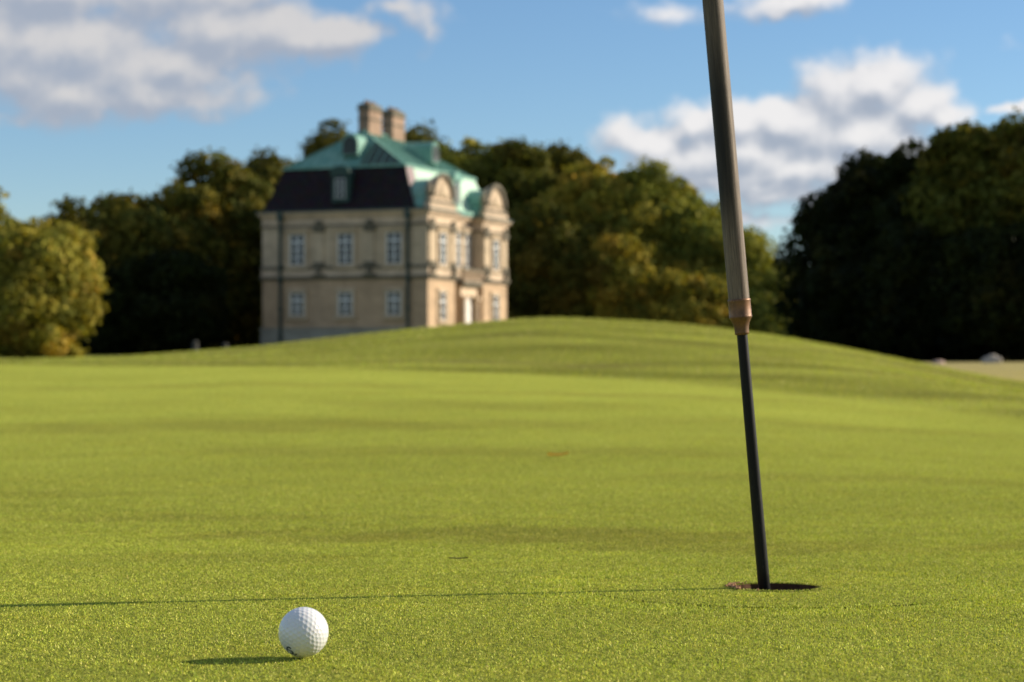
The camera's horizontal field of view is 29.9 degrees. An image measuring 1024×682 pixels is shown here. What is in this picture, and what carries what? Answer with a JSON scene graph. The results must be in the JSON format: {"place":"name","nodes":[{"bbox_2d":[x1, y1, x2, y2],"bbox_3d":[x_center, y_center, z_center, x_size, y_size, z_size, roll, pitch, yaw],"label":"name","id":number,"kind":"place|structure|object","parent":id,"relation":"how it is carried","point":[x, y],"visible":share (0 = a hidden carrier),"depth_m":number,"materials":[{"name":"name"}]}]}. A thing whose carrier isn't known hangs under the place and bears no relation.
{"place":"outdoors","nodes":[
{"label":"outdoors","id":0,"kind":"place"},
{"bbox_2d":[0,318,1023,681],"bbox_3d":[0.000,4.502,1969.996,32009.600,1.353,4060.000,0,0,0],"label":"ground","id":1,"kind":"structure","parent":0,"point":[160,404],"depth_m":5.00,"materials":[{"name":"green plant"}]},
{"bbox_2d":[0,187,14,356],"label":"broadleaf tree","id":2,"kind":"object","parent":1,"relation":"on","point":[5,195],"visible":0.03,"depth_m":82.15,"materials":[{"name":"green plant"}]},
{"bbox_2d":[0,216,112,358],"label":"broadleaf tree","id":3,"kind":"object","parent":1,"relation":"on","point":[52,280],"visible":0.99,"depth_m":73.04,"materials":[{"name":"green plant"}]},
{"bbox_2d":[37,194,96,232],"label":"broadleaf tree","id":4,"kind":"object","parent":1,"relation":"on","point":[69,212],"visible":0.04,"depth_m":165.58,"materials":[{"name":"green plant"}]},
{"bbox_2d":[76,264,147,354],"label":"broadleaf tree","id":5,"kind":"object","parent":1,"relation":"on","point":[110,337],"visible":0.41,"depth_m":153.94,"materials":[{"name":"green plant"}]},
{"bbox_2d":[82,187,197,354],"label":"broadleaf tree","id":6,"kind":"object","parent":1,"relation":"on","point":[126,227],"visible":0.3,"depth_m":158.73,"materials":[{"name":"green plant"}]},
{"bbox_2d":[149,178,240,350],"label":"broadleaf tree","id":7,"kind":"object","parent":1,"relation":"on","point":[211,243],"visible":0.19,"depth_m":163.67,"materials":[{"name":"green plant"}]},
{"bbox_2d":[192,341,198,350],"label":"stone bollard","id":8,"kind":"object","parent":1,"relation":"on","point":[195,346],"visible":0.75,"depth_m":119.83,"materials":[{"name":"grey stone"}]},
{"bbox_2d":[168,146,273,349],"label":"broadleaf tree","id":9,"kind":"object","parent":1,"relation":"on","point":[246,196],"visible":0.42,"depth_m":168.72,"materials":[{"name":"green plant"}]},
{"bbox_2d":[222,343,228,348],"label":"stone bollard","id":10,"kind":"object","parent":1,"relation":"on","point":[225,345],"visible":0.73,"depth_m":119.87,"materials":[{"name":"grey stone"}]},
{"bbox_2d":[240,144,298,345],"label":"broadleaf tree","id":11,"kind":"object","parent":1,"relation":"on","point":[269,167],"visible":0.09,"depth_m":180.04,"materials":[{"name":"green plant"}]},
{"bbox_2d":[278,607,328,656],"bbox_3d":[-0.178,0.249,1.639,0.043,0.043,0.043,0,0,0],"label":"golf ball","id":12,"kind":"object","parent":1,"relation":"on","point":[303,631],"visible":1,"depth_m":1.62,"materials":[{"name":"white plastic"}]},
{"bbox_2d":[297,118,352,157],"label":"broadleaf tree","id":13,"kind":"object","parent":1,"relation":"on","point":[321,140],"visible":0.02,"depth_m":227.85,"materials":[{"name":"green plant"}]},
{"bbox_2d":[255,100,512,345],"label":"palace","id":14,"kind":"structure","parent":1,"relation":"on","point":[376,223],"depth_m":157.72,"materials":[{"name":"stone"}]},
{"bbox_2d":[284,229,308,268],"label":"window","id":15,"kind":"structure","parent":14,"relation":"in","point":[297,245],"depth_m":158.13,"materials":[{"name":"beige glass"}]},
{"bbox_2d":[286,289,307,318],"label":"window","id":16,"kind":"structure","parent":14,"relation":"in","point":[296,302],"depth_m":158.13,"materials":[{"name":"beige glass"}]},
{"bbox_2d":[332,228,357,267],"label":"window","id":17,"kind":"structure","parent":14,"relation":"in","point":[345,244],"depth_m":156.56,"materials":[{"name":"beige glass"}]},
{"bbox_2d":[334,288,356,318],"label":"window","id":18,"kind":"structure","parent":14,"relation":"in","point":[345,298],"depth_m":156.56,"materials":[{"name":"beige glass"}]},
{"bbox_2d":[381,226,405,267],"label":"window","id":19,"kind":"structure","parent":14,"relation":"in","point":[393,242],"depth_m":154.96,"materials":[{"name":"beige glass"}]},
{"bbox_2d":[382,288,404,318],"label":"window","id":20,"kind":"structure","parent":14,"relation":"in","point":[393,301],"depth_m":154.96,"materials":[{"name":"beige glass"}]},
{"bbox_2d":[437,288,448,322],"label":"window","id":21,"kind":"structure","parent":14,"relation":"in","point":[442,298],"depth_m":156.44,"materials":[{"name":"beige glass"}]},
{"bbox_2d":[436,227,450,268],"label":"window","id":22,"kind":"structure","parent":14,"relation":"in","point":[442,239],"depth_m":156.48,"materials":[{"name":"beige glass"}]},
{"bbox_2d":[456,227,464,270],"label":"window","id":23,"kind":"structure","parent":14,"relation":"in","point":[459,238],"depth_m":162.75,"materials":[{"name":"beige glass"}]},
{"bbox_2d":[463,228,472,268],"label":"window","id":24,"kind":"structure","parent":14,"relation":"in","point":[467,239],"depth_m":164.27,"materials":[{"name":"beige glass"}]},
{"bbox_2d":[466,298,470,322],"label":"door","id":25,"kind":"structure","parent":14,"relation":"in","point":[468,302],"depth_m":162.52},
{"bbox_2d":[491,292,500,320],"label":"window","id":26,"kind":"structure","parent":14,"relation":"in","point":[495,300],"depth_m":167.35,"materials":[{"name":"beige glass"}]},
{"bbox_2d":[490,235,502,273],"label":"window","id":27,"kind":"structure","parent":14,"relation":"in","point":[495,245],"depth_m":167.39,"materials":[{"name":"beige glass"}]},
{"bbox_2d":[405,119,457,158],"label":"broadleaf tree","id":28,"kind":"object","parent":1,"relation":"on","point":[411,135],"visible":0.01,"depth_m":228.68,"materials":[{"name":"green plant"}]},
{"bbox_2d":[437,136,515,189],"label":"broadleaf tree","id":29,"kind":"object","parent":1,"relation":"on","point":[466,153],"visible":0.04,"depth_m":220.99,"materials":[{"name":"green plant"}]},
{"bbox_2d":[464,135,560,216],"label":"broadleaf tree","id":30,"kind":"object","parent":1,"relation":"on","point":[523,174],"visible":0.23,"depth_m":215.35,"materials":[{"name":"green plant"}]},
{"bbox_2d":[507,194,587,319],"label":"broadleaf tree","id":31,"kind":"object","parent":1,"relation":"on","point":[526,273],"visible":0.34,"depth_m":202.11,"materials":[{"name":"green plant"}]},
{"bbox_2d":[548,452,567,454],"bbox_3d":[0.141,0.345,5.899,0.050,0.012,0.049,0,0,38],"label":"fallen leaf","id":32,"kind":"object","parent":1,"relation":"on","point":[558,454],"visible":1,"depth_m":5.89,"materials":[{"name":"brown plant"}]},
{"bbox_2d":[544,138,593,176],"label":"broadleaf tree","id":33,"kind":"object","parent":1,"relation":"on","point":[562,156],"visible":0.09,"depth_m":222.08,"materials":[{"name":"green plant"}]},
{"bbox_2d":[527,220,628,318],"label":"broadleaf tree","id":34,"kind":"object","parent":1,"relation":"on","point":[565,299],"visible":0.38,"depth_m":200.03,"materials":[{"name":"green plant"}]},
{"bbox_2d":[536,156,660,236],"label":"broadleaf tree","id":35,"kind":"object","parent":1,"relation":"on","point":[587,188],"visible":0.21,"depth_m":207.31,"materials":[{"name":"green plant"}]},
{"bbox_2d":[579,229,690,321],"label":"broadleaf tree","id":36,"kind":"object","parent":1,"relation":"on","point":[630,290],"visible":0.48,"depth_m":198.50,"materials":[{"name":"green plant"}]},
{"bbox_2d":[605,155,708,258],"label":"broadleaf tree","id":37,"kind":"object","parent":1,"relation":"on","point":[663,190],"visible":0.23,"depth_m":205.76,"materials":[{"name":"green plant"}]},
{"bbox_2d":[631,265,733,328],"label":"broadleaf tree","id":38,"kind":"object","parent":1,"relation":"on","point":[688,298],"visible":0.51,"depth_m":196.85,"materials":[{"name":"green plant"}]},
{"bbox_2d":[653,193,722,275],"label":"broadleaf tree","id":39,"kind":"object","parent":1,"relation":"on","point":[706,223],"visible":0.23,"depth_m":202.85,"materials":[{"name":"green plant"}]},
{"bbox_2d":[689,225,781,298],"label":"broadleaf tree","id":40,"kind":"object","parent":1,"relation":"on","point":[758,255],"visible":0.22,"depth_m":201.29,"materials":[{"name":"green plant"}]},
{"bbox_2d":[707,272,770,331],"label":"broadleaf tree","id":41,"kind":"object","parent":1,"relation":"on","point":[754,298],"visible":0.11,"depth_m":198.49,"materials":[{"name":"green plant"}]},
{"bbox_2d":[749,288,794,336],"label":"broadleaf tree","id":42,"kind":"object","parent":1,"relation":"on","point":[764,322],"visible":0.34,"depth_m":196.93,"materials":[{"name":"green plant"}]},
{"bbox_2d":[747,263,796,315],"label":"broadleaf tree","id":43,"kind":"object","parent":1,"relation":"on","point":[770,277],"visible":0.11,"depth_m":199.89,"materials":[{"name":"green plant"}]},
{"bbox_2d":[725,581,818,590],"bbox_3d":[0.312,0.356,2.283,0.117,0.136,0.108,0,0,0],"label":"golf hole","id":44,"kind":"object","parent":1,"relation":"in","point":[775,586],"visible":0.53,"depth_m":2.33,"materials":[{"name":"soil"}]},
{"bbox_2d":[702,0,770,590],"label":"flagstick","id":45,"kind":"object","parent":44,"relation":"in","point":[739,308],"visible":0.95,"depth_m":2.27,"materials":[{"name":"brown metal"}]},
{"bbox_2d":[584,571,975,606],"bbox_3d":[0.315,0.293,2.284,0.460,0.015,0.460,0,0,0],"label":"ground collar","id":46,"kind":"object","parent":1,"relation":"on","point":[913,599],"visible":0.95,"depth_m":2.25,"materials":[{"name":"green plant"}]},
{"bbox_2d":[772,312,799,337],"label":"broadleaf tree","id":47,"kind":"object","parent":1,"relation":"on","point":[786,319],"visible":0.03,"depth_m":196.78,"materials":[{"name":"green plant"}]},
{"bbox_2d":[765,188,833,340],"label":"broadleaf tree","id":48,"kind":"object","parent":1,"relation":"on","point":[798,261],"visible":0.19,"depth_m":110.88,"materials":[{"name":"green plant"}]},
{"bbox_2d":[805,297,837,341],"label":"broadleaf tree","id":49,"kind":"object","parent":1,"relation":"on","point":[806,327],"visible":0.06,"depth_m":103.93,"materials":[{"name":"green plant"}]},
{"bbox_2d":[808,146,898,257],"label":"broadleaf tree","id":50,"kind":"object","parent":1,"relation":"on","point":[845,205],"visible":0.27,"depth_m":106.31,"materials":[{"name":"green plant"}]},
{"bbox_2d":[863,137,927,255],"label":"broadleaf tree","id":51,"kind":"object","parent":1,"relation":"on","point":[888,209],"visible":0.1,"depth_m":102.94,"materials":[{"name":"green plant"}]},
{"bbox_2d":[932,360,945,363],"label":"boulder","id":52,"kind":"object","parent":1,"relation":"on","point":[938,362],"visible":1,"depth_m":83.81,"materials":[{"name":"stone"}]},
{"bbox_2d":[900,118,1006,360],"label":"broadleaf tree","id":53,"kind":"object","parent":1,"relation":"on","point":[946,195],"visible":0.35,"depth_m":98.59,"materials":[{"name":"green plant"}]},
{"bbox_2d":[981,354,1001,362],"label":"boulder","id":54,"kind":"object","parent":1,"relation":"on","point":[990,358],"visible":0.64,"depth_m":85.79,"materials":[{"name":"stone"}]},
{"bbox_2d":[964,106,1023,360],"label":"broadleaf tree","id":55,"kind":"object","parent":1,"relation":"on","point":[1003,203],"visible":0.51,"depth_m":96.10,"materials":[{"name":"green plant"}]},
{"bbox_2d":[0,316,1023,416],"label":"rough grass","id":56,"kind":"structure","parent":0,"point":[959,378],"depth_m":19.99,"materials":[{"name":"green plant"}]},
{"bbox_2d":[0,0,1023,257],"label":"sky","id":57,"kind":"structure","parent":0,"point":[105,96],"materials":[{"name":"blue"}]}
]}

